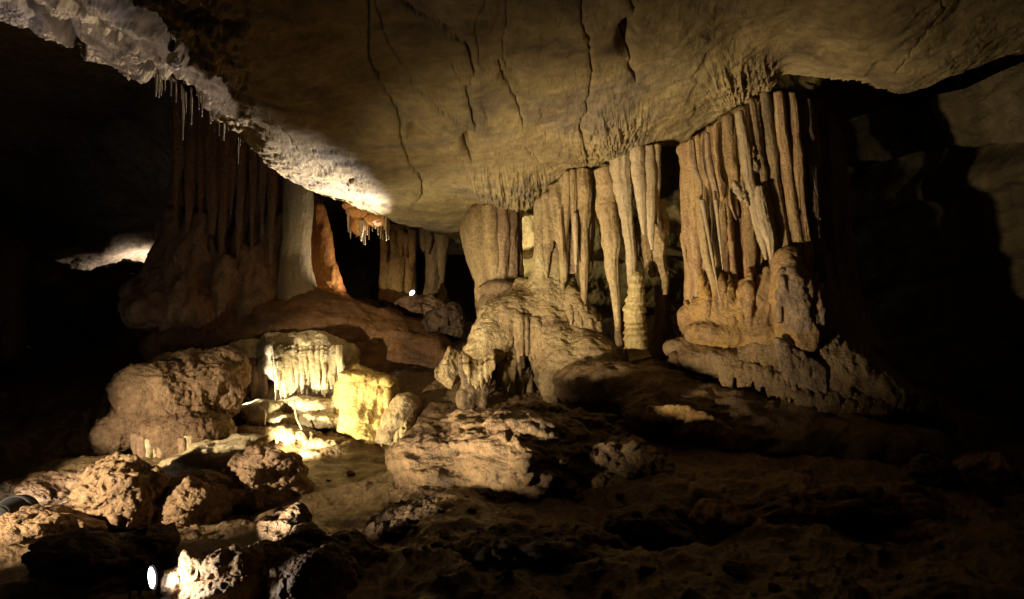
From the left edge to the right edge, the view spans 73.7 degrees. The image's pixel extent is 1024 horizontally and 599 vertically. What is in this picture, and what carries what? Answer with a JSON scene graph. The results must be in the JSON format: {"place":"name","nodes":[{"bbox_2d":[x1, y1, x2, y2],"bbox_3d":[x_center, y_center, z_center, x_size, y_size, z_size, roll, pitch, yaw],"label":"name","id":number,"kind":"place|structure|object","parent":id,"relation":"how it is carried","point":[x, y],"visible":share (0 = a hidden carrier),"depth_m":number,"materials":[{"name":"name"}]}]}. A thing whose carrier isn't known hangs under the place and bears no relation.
{"place":"outdoors","nodes":[
{"label":"outdoors","id":0,"kind":"place"},
{"bbox_2d":[0,21,463,269],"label":"ceiling","id":1,"kind":"structure","parent":0,"point":[85,162],"depth_m":9.93,"materials":[{"name":"black stone"}]},
{"bbox_2d":[25,254,476,348],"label":"cave wall","id":2,"kind":"structure","parent":0,"point":[358,277],"depth_m":15.16,"materials":[{"name":"black stone"}]},
{"bbox_2d":[272,505,282,513],"bbox_3d":[-1.568,1.481,4.586,0.153,0.192,0.120,4,-9,-24],"label":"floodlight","id":3,"kind":"object","parent":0,"point":[279,508],"visible":0.09,"depth_m":4.58,"materials":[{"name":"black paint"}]},
{"bbox_2d":[0,0,1023,244],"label":"ceiling","id":4,"kind":"structure","parent":0,"point":[440,116],"depth_m":4.79,"materials":[{"name":"stone"}]},
{"bbox_2d":[154,73,156,95],"bbox_3d":[-2.581,-1.554,4.946,0.018,0.167,0.036,0,-8,0],"label":"soda straw","id":5,"kind":"object","parent":4,"relation":"hanging from","point":[155,84],"visible":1,"depth_m":4.94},
{"bbox_2d":[157,73,159,97],"bbox_3d":[-2.576,-1.562,4.980,0.021,0.175,0.036,-3,-9,20],"label":"soda straw","id":6,"kind":"object","parent":4,"relation":"hanging from","point":[158,77],"visible":0.94,"depth_m":4.98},
{"bbox_2d":[166,49,179,70],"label":"hanging rock","id":7,"kind":"object","parent":4,"relation":"hanging from","point":[171,59],"visible":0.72,"depth_m":4.51,"materials":[{"name":"grey stone"}]},
{"bbox_2d":[182,88,183,135],"bbox_3d":[-2.538,-1.430,5.262,0.019,0.391,0.068,0,-8,0],"label":"soda straw","id":8,"kind":"object","parent":4,"relation":"hanging from","point":[182,112],"visible":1,"depth_m":5.26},
{"bbox_2d":[190,87,192,124],"bbox_3d":[-2.519,-1.519,5.361,0.018,0.290,0.053,0,-8,0],"label":"soda straw","id":9,"kind":"object","parent":4,"relation":"hanging from","point":[191,90],"visible":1,"depth_m":5.36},
{"bbox_2d":[237,132,238,162],"bbox_3d":[-2.370,-1.344,5.904,0.020,0.336,0.060,0,-8,0],"label":"soda straw","id":10,"kind":"object","parent":4,"relation":"hanging from","point":[238,145],"visible":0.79,"depth_m":5.90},
{"bbox_2d":[342,201,389,244],"bbox_3d":[-1.748,-0.940,8.171,0.585,0.569,0.391,0,-8,0],"label":"stalactite cluster","id":11,"kind":"object","parent":4,"relation":"hanging from","point":[360,222],"visible":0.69,"depth_m":8.09,"materials":[{"name":"brown stone"}]},
{"bbox_2d":[594,166,621,330],"bbox_3d":[0.985,-0.498,6.807,0.380,1.664,0.258,6,-10,-36],"label":"stalactite","id":12,"kind":"object","parent":4,"relation":"hanging from","point":[606,208],"visible":0.94,"depth_m":6.79},
{"bbox_2d":[609,153,637,287],"bbox_3d":[1.109,-0.758,6.709,0.230,1.502,0.389,-6,-10,38],"label":"stalactite","id":13,"kind":"object","parent":4,"relation":"hanging from","point":[620,171],"visible":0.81,"depth_m":6.70},
{"bbox_2d":[630,145,646,234],"bbox_3d":[1.224,-1.061,6.574,0.159,0.858,0.217,-4,-9,27],"label":"stalactite","id":14,"kind":"object","parent":4,"relation":"hanging from","point":[637,160],"visible":0.98,"depth_m":6.55},
{"bbox_2d":[645,145,657,249],"bbox_3d":[1.334,-0.991,6.582,0.142,1.009,0.200,0,-8,0],"label":"stalactite","id":15,"kind":"object","parent":4,"relation":"hanging from","point":[651,176],"visible":0.95,"depth_m":6.55},
{"bbox_2d":[651,144,660,223],"bbox_3d":[1.393,-1.121,6.606,0.104,0.770,0.182,0,-8,0],"label":"stalactite","id":16,"kind":"object","parent":4,"relation":"hanging from","point":[657,147],"visible":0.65,"depth_m":6.58},
{"bbox_2d":[652,199,669,294],"bbox_3d":[1.481,-0.526,6.777,0.179,0.951,0.231,0,-8,0],"label":"stalactite","id":17,"kind":"object","parent":4,"relation":"hanging from","point":[661,235],"visible":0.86,"depth_m":6.75},
{"bbox_2d":[635,220,655,278],"bbox_3d":[1.329,-0.511,6.854,0.180,0.605,0.226,-5,-10,34],"label":"stalactite","id":18,"kind":"object","parent":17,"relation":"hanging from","point":[644,251],"visible":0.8,"depth_m":6.80},
{"bbox_2d":[0,298,1023,598],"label":"cave floor","id":19,"kind":"structure","parent":0,"point":[54,402],"depth_m":4.32,"materials":[{"name":"stone"}]},
{"bbox_2d":[0,494,38,515],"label":"floodlight","id":20,"kind":"object","parent":19,"relation":"on","point":[13,504],"visible":0.34,"depth_m":4.45,"materials":[{"name":"black paint"}]},
{"bbox_2d":[0,510,68,545],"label":"boulder","id":21,"kind":"object","parent":19,"relation":"on","point":[21,527],"visible":0.92,"depth_m":4.10,"materials":[{"name":"stone"}]},
{"bbox_2d":[0,465,94,506],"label":"boulder","id":22,"kind":"object","parent":19,"relation":"on","point":[45,487],"visible":0.37,"depth_m":5.00,"materials":[{"name":"stone"}]},
{"bbox_2d":[19,504,108,532],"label":"boulder","id":23,"kind":"object","parent":19,"relation":"on","point":[75,521],"visible":0.59,"depth_m":4.34,"materials":[{"name":"stone"}]},
{"bbox_2d":[13,455,166,478],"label":"flowstone bank","id":24,"kind":"structure","parent":19,"relation":"on","point":[80,462],"depth_m":5.46,"materials":[{"name":"brown stone"}]},
{"bbox_2d":[87,345,251,457],"bbox_3d":[-3.073,0.944,6.248,1.203,1.109,1.218,0,-8,0],"label":"boulder","id":25,"kind":"object","parent":24,"relation":"on","point":[169,404],"visible":0.89,"depth_m":5.84,"materials":[{"name":"stone"}]},
{"bbox_2d":[158,433,268,477],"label":"boulder","id":26,"kind":"object","parent":24,"relation":"on","point":[215,455],"visible":0.59,"depth_m":5.48,"materials":[{"name":"beige stone"}]},
{"bbox_2d":[21,528,162,584],"bbox_3d":[-2.286,1.396,3.725,0.551,0.287,0.599,-5,-10,34],"label":"boulder","id":27,"kind":"object","parent":19,"relation":"on","point":[78,555],"visible":0.89,"depth_m":3.56,"materials":[{"name":"brown stone"}]},
{"bbox_2d":[125,522,179,548],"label":"boulder","id":28,"kind":"object","parent":27,"relation":"on","point":[165,535],"visible":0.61,"depth_m":3.84,"materials":[{"name":"brown stone"}]},
{"bbox_2d":[68,454,170,531],"bbox_3d":[-2.707,1.355,4.767,0.598,0.551,0.692,0,-8,0],"label":"boulder","id":29,"kind":"object","parent":19,"relation":"on","point":[126,492],"visible":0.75,"depth_m":4.54,"materials":[{"name":"stone"}]},
{"bbox_2d":[77,451,121,484],"bbox_3d":[-2.910,1.259,4.869,0.321,0.355,0.327,6,-10,-38],"label":"stalagmite","id":30,"kind":"object","parent":29,"relation":"on","point":[116,453],"visible":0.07,"depth_m":4.82,"materials":[{"name":"stone"}]},
{"bbox_2d":[124,565,157,598],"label":"floodlight","id":31,"kind":"object","parent":19,"relation":"on","point":[144,579],"visible":1,"depth_m":3.26,"materials":[{"name":"black paint"}]},
{"bbox_2d":[147,545,178,579],"bbox_3d":[-1.805,1.370,3.540,0.158,0.179,0.120,6,-10,-35],"label":"floodlight","id":32,"kind":"object","parent":19,"relation":"on","point":[165,558],"visible":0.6,"depth_m":3.52,"materials":[{"name":"black paint"}]},
{"bbox_2d":[186,529,201,538],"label":"stone","id":33,"kind":"object","parent":19,"relation":"on","point":[195,533],"visible":0.93,"depth_m":4.45,"materials":[{"name":"brown stone"}]},
{"bbox_2d":[151,469,244,529],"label":"boulder","id":34,"kind":"object","parent":19,"relation":"on","point":[197,497],"visible":0.66,"depth_m":4.76,"materials":[{"name":"stone"}]},
{"bbox_2d":[156,543,264,598],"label":"jagged rock","id":35,"kind":"object","parent":19,"relation":"on","point":[233,571],"visible":1,"depth_m":3.37,"materials":[{"name":"stone"}]},
{"bbox_2d":[213,534,220,539],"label":"stone","id":36,"kind":"object","parent":19,"relation":"on","point":[216,536],"visible":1,"depth_m":4.45,"materials":[{"name":"brown stone"}]},
{"bbox_2d":[241,520,248,524],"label":"stone","id":37,"kind":"object","parent":19,"relation":"on","point":[245,522],"visible":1,"depth_m":4.78,"materials":[{"name":"brown stone"}]},
{"bbox_2d":[217,445,314,511],"bbox_3d":[-2.004,1.459,5.470,0.848,0.598,0.936,0,-8,0],"label":"boulder","id":38,"kind":"object","parent":19,"relation":"on","point":[265,477],"visible":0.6,"depth_m":5.20,"materials":[{"name":"stone"}]},
{"bbox_2d":[249,539,285,595],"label":"boulder","id":39,"kind":"object","parent":19,"relation":"on","point":[271,548],"visible":0.16,"depth_m":3.59,"materials":[{"name":"stone"}]},
{"bbox_2d":[266,548,299,598],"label":"boulder","id":40,"kind":"object","parent":19,"relation":"on","point":[279,562],"visible":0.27,"depth_m":3.41,"materials":[{"name":"brown stone"}]},
{"bbox_2d":[254,502,312,540],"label":"boulder","id":41,"kind":"object","parent":19,"relation":"on","point":[282,521],"visible":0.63,"depth_m":4.08,"materials":[{"name":"beige stone"}]},
{"bbox_2d":[236,395,346,456],"bbox_3d":[-2.232,1.328,6.944,1.282,0.708,1.133,0,-8,0],"label":"flowstone shelf","id":42,"kind":"object","parent":19,"relation":"attached to","point":[305,419],"visible":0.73,"depth_m":6.75,"materials":[{"name":"beige stone"}]},
{"bbox_2d":[228,330,360,400],"bbox_3d":[-2.499,0.770,7.434,1.654,0.871,0.794,-1,-8,10],"label":"flowstone drapery","id":43,"kind":"object","parent":42,"relation":"on","point":[293,361],"visible":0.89,"depth_m":7.17,"materials":[{"name":"beige stone"}]},
{"bbox_2d":[140,287,456,372],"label":"flowstone slope","id":44,"kind":"structure","parent":19,"relation":"on","point":[387,340],"depth_m":7.88,"materials":[{"name":"brown stone"}]},
{"bbox_2d":[117,79,283,332],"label":"dripstone column","id":45,"kind":"structure","parent":44,"relation":"on","point":[217,236],"depth_m":8.25,"materials":[{"name":"brown stone"}]},
{"bbox_2d":[277,178,316,299],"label":"dripstone column","id":46,"kind":"structure","parent":44,"relation":"on","point":[296,276],"depth_m":8.34,"materials":[{"name":"beige stone"}]},
{"bbox_2d":[311,195,353,299],"bbox_3d":[-2.316,-0.542,8.893,0.747,1.684,0.628,5,-9,-30],"label":"dripstone curtain","id":47,"kind":"object","parent":44,"relation":"on","point":[326,272],"visible":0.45,"depth_m":8.85,"materials":[{"name":"brown stone"}]},
{"bbox_2d":[378,223,416,303],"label":"dripstone column","id":48,"kind":"structure","parent":44,"relation":"on","point":[397,277],"depth_m":9.24,"materials":[{"name":"brown stone"}]},
{"bbox_2d":[394,294,445,317],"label":"boulder","id":49,"kind":"object","parent":44,"relation":"on","point":[408,306],"visible":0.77,"depth_m":8.41,"materials":[{"name":"stone"}]},
{"bbox_2d":[419,303,428,334],"bbox_3d":[-1.097,0.219,8.242,0.051,0.578,0.579,3,-9,-22],"label":"power cable","id":50,"kind":"object","parent":44,"relation":"attached to","point":[424,318],"visible":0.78,"depth_m":8.05,"materials":[{"name":"black rubber"}]},
{"bbox_2d":[422,301,465,339],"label":"boulder","id":51,"kind":"object","parent":44,"relation":"on","point":[448,319],"visible":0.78,"depth_m":8.04,"materials":[{"name":"brown stone"}]},
{"bbox_2d":[273,522,332,554],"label":"boulder","id":52,"kind":"object","parent":19,"relation":"on","point":[300,538],"visible":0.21,"depth_m":3.73,"materials":[{"name":"brown stone"}]},
{"bbox_2d":[275,542,358,598],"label":"boulder","id":53,"kind":"object","parent":19,"relation":"on","point":[328,570],"visible":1,"depth_m":3.06,"materials":[{"name":"brown stone"}]},
{"bbox_2d":[346,470,355,475],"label":"stone","id":54,"kind":"object","parent":19,"relation":"on","point":[350,473],"visible":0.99,"depth_m":5.89,"materials":[{"name":"stone"}]},
{"bbox_2d":[329,528,389,578],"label":"boulder","id":55,"kind":"object","parent":19,"relation":"on","point":[362,549],"visible":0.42,"depth_m":3.84,"materials":[{"name":"brown stone"}]},
{"bbox_2d":[331,364,399,446],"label":"flowstone cascade","id":56,"kind":"object","parent":19,"relation":"on","point":[362,397],"visible":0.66,"depth_m":6.86,"materials":[{"name":"yellow stone"}]},
{"bbox_2d":[374,392,421,447],"bbox_3d":[-1.156,1.255,6.867,0.487,0.645,0.509,0,-8,0],"label":"flowstone lobe","id":57,"kind":"object","parent":19,"relation":"attached to","point":[399,416],"visible":0.63,"depth_m":6.74,"materials":[{"name":"beige stone"}]},
{"bbox_2d":[362,493,453,542],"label":"boulder","id":58,"kind":"object","parent":19,"relation":"on","point":[392,521],"visible":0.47,"depth_m":4.39,"materials":[{"name":"brown stone"}]},
{"bbox_2d":[402,548,416,556],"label":"stone","id":59,"kind":"object","parent":19,"relation":"on","point":[407,552],"visible":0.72,"depth_m":3.74,"materials":[{"name":"stone"}]},
{"bbox_2d":[410,524,417,529],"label":"stone","id":60,"kind":"object","parent":19,"relation":"on","point":[414,527],"visible":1,"depth_m":4.13,"materials":[{"name":"stone"}]},
{"bbox_2d":[418,227,449,303],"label":"dripstone column","id":61,"kind":"structure","parent":19,"relation":"on","point":[434,247],"depth_m":9.32,"materials":[{"name":"brown stone"}]},
{"bbox_2d":[438,529,450,538],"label":"stone","id":62,"kind":"object","parent":19,"relation":"on","point":[444,533],"visible":0.98,"depth_m":3.83,"materials":[{"name":"brown stone"}]},
{"bbox_2d":[468,506,476,511],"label":"stone","id":63,"kind":"object","parent":19,"relation":"on","point":[472,508],"visible":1,"depth_m":4.30,"materials":[{"name":"brown stone"}]},
{"bbox_2d":[385,408,602,504],"bbox_3d":[0.035,1.323,5.436,1.713,0.912,1.463,5,-10,-33],"label":"boulder","id":64,"kind":"object","parent":19,"relation":"on","point":[500,456],"visible":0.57,"depth_m":5.02,"materials":[{"name":"brown stone"}]},
{"bbox_2d":[430,522,635,571],"bbox_3d":[0.239,1.518,3.718,1.102,0.556,1.009,-6,-10,38],"label":"boulder","id":65,"kind":"object","parent":19,"relation":"on","point":[502,546],"visible":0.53,"depth_m":3.50,"materials":[{"name":"brown stone"}]},
{"bbox_2d":[502,400,636,441],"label":"boulder","id":66,"kind":"object","parent":19,"relation":"on","point":[603,426],"visible":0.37,"depth_m":5.65,"materials":[{"name":"brown stone"}]},
{"bbox_2d":[601,587,613,596],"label":"stone","id":67,"kind":"object","parent":19,"relation":"on","point":[607,591],"visible":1,"depth_m":3.02,"materials":[{"name":"brown stone"}]},
{"bbox_2d":[614,330,624,355],"bbox_3d":[1.090,0.530,6.878,0.197,0.436,0.200,0,-8,0],"label":"stalagmite","id":68,"kind":"object","parent":19,"relation":"on","point":[619,344],"visible":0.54,"depth_m":6.81,"materials":[{"name":"brown stone"}]},
{"bbox_2d":[578,434,682,489],"bbox_3d":[0.823,1.365,5.282,0.995,0.625,1.012,0,-8,0],"label":"boulder","id":69,"kind":"object","parent":19,"relation":"on","point":[611,460],"visible":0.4,"depth_m":4.92,"materials":[{"name":"brown stone"}]},
{"bbox_2d":[639,564,656,574],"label":"stone","id":70,"kind":"object","parent":19,"relation":"on","point":[645,569],"visible":1,"depth_m":3.10,"materials":[{"name":"brown stone"}]},
{"bbox_2d":[603,499,698,551],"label":"boulder","id":71,"kind":"object","parent":19,"relation":"on","point":[659,525],"visible":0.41,"depth_m":3.87,"materials":[{"name":"brown stone"}]},
{"bbox_2d":[723,560,745,576],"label":"stone","id":72,"kind":"object","parent":19,"relation":"on","point":[734,568],"visible":0.98,"depth_m":3.11,"materials":[{"name":"brown stone"}]},
{"bbox_2d":[552,358,962,464],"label":"flowstone slab","id":73,"kind":"structure","parent":19,"relation":"on","point":[662,401],"depth_m":5.54,"materials":[{"name":"brown stone"}]},
{"bbox_2d":[455,277,620,409],"bbox_3d":[0.490,0.521,7.069,1.846,1.576,1.425,-3,-8,18],"label":"flowstone mound","id":74,"kind":"object","parent":73,"relation":"on","point":[546,330],"visible":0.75,"depth_m":6.83,"materials":[{"name":"beige stone"}]},
{"bbox_2d":[434,346,460,388],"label":"boulder","id":75,"kind":"object","parent":74,"relation":"on","point":[446,373],"visible":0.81,"depth_m":6.81,"materials":[{"name":"beige stone"}]},
{"bbox_2d":[460,203,523,314],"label":"dripstone column","id":76,"kind":"structure","parent":74,"relation":"on","point":[491,237],"depth_m":7.56,"materials":[{"name":"beige stone"}]},
{"bbox_2d":[527,168,595,311],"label":"dripstone column","id":77,"kind":"structure","parent":74,"relation":"on","point":[564,221],"depth_m":7.02,"materials":[{"name":"beige stone"}]},
{"bbox_2d":[621,347,627,361],"bbox_3d":[1.107,0.578,6.612,0.105,0.231,0.110,0,-8,0],"label":"stalagmite","id":78,"kind":"object","parent":74,"relation":"on","point":[624,357],"visible":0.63,"depth_m":6.57,"materials":[{"name":"brown stone"}]},
{"bbox_2d":[622,271,655,365],"bbox_3d":[1.231,0.229,6.642,0.318,0.972,0.298,6,-10,-39],"label":"stalagmite","id":79,"kind":"object","parent":73,"relation":"on","point":[635,333],"visible":0.91,"depth_m":6.54,"materials":[{"name":"beige stone"}]},
{"bbox_2d":[649,285,666,359],"bbox_3d":[1.459,0.300,6.973,0.200,0.899,0.264,3,-9,-21],"label":"stalagmite","id":80,"kind":"object","parent":73,"relation":"on","point":[657,342],"visible":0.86,"depth_m":6.90,"materials":[{"name":"brown stone"}]},
{"bbox_2d":[667,351,682,370],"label":"rock","id":81,"kind":"object","parent":73,"relation":"on","point":[673,363],"visible":0.68,"depth_m":6.15,"materials":[{"name":"stone"}]},
{"bbox_2d":[663,322,956,436],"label":"flowstone cascade","id":82,"kind":"object","parent":19,"relation":"on","point":[844,361],"visible":0.61,"depth_m":5.61,"materials":[{"name":"brown stone"}]},
{"bbox_2d":[676,88,885,355],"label":"dripstone column","id":83,"kind":"structure","parent":82,"relation":"on","point":[767,240],"depth_m":5.97,"materials":[{"name":"beige stone"}]},
{"bbox_2d":[687,485,947,544],"bbox_3d":[1.816,1.469,3.961,1.868,0.839,1.339,0,-8,0],"label":"boulder","id":84,"kind":"object","parent":19,"relation":"on","point":[875,514],"visible":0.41,"depth_m":3.62,"materials":[{"name":"brown stone"}]},
{"bbox_2d":[903,453,959,488],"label":"boulder","id":85,"kind":"object","parent":19,"relation":"on","point":[926,469],"visible":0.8,"depth_m":4.58,"materials":[{"name":"brown stone"}]},
{"bbox_2d":[952,450,1023,495],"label":"boulder","id":86,"kind":"object","parent":19,"relation":"on","point":[1001,472],"visible":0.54,"depth_m":4.36,"materials":[{"name":"stone"}]},
{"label":"boulder","id":87,"kind":"object","parent":19,"relation":"on","visible":0},
{"bbox_2d":[91,258,143,274],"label":"boulder","id":88,"kind":"object","parent":87,"relation":"on","point":[129,265],"visible":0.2,"depth_m":11.73,"materials":[{"name":"stone"}]},
{"bbox_2d":[522,74,879,318],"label":"cave wall","id":89,"kind":"structure","parent":0,"point":[844,99],"depth_m":9.03,"materials":[{"name":"stone"}]},
{"bbox_2d":[767,582,780,590],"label":"stone","id":90,"kind":"object","parent":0,"point":[773,586],"visible":1,"depth_m":2.71,"materials":[{"name":"stone"}]},
{"bbox_2d":[895,573,903,579],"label":"stone","id":91,"kind":"object","parent":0,"point":[899,576],"visible":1,"depth_m":2.86,"materials":[{"name":"brown stone"}]},
{"bbox_2d":[838,62,1023,431],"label":"cave wall","id":92,"kind":"structure","parent":0,"point":[937,199],"depth_m":7.25,"materials":[{"name":"stone"}]},
{"bbox_2d":[879,50,1023,108],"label":"cave wall","id":93,"kind":"structure","parent":0,"point":[968,78],"depth_m":8.23,"materials":[{"name":"stone"}]}
]}

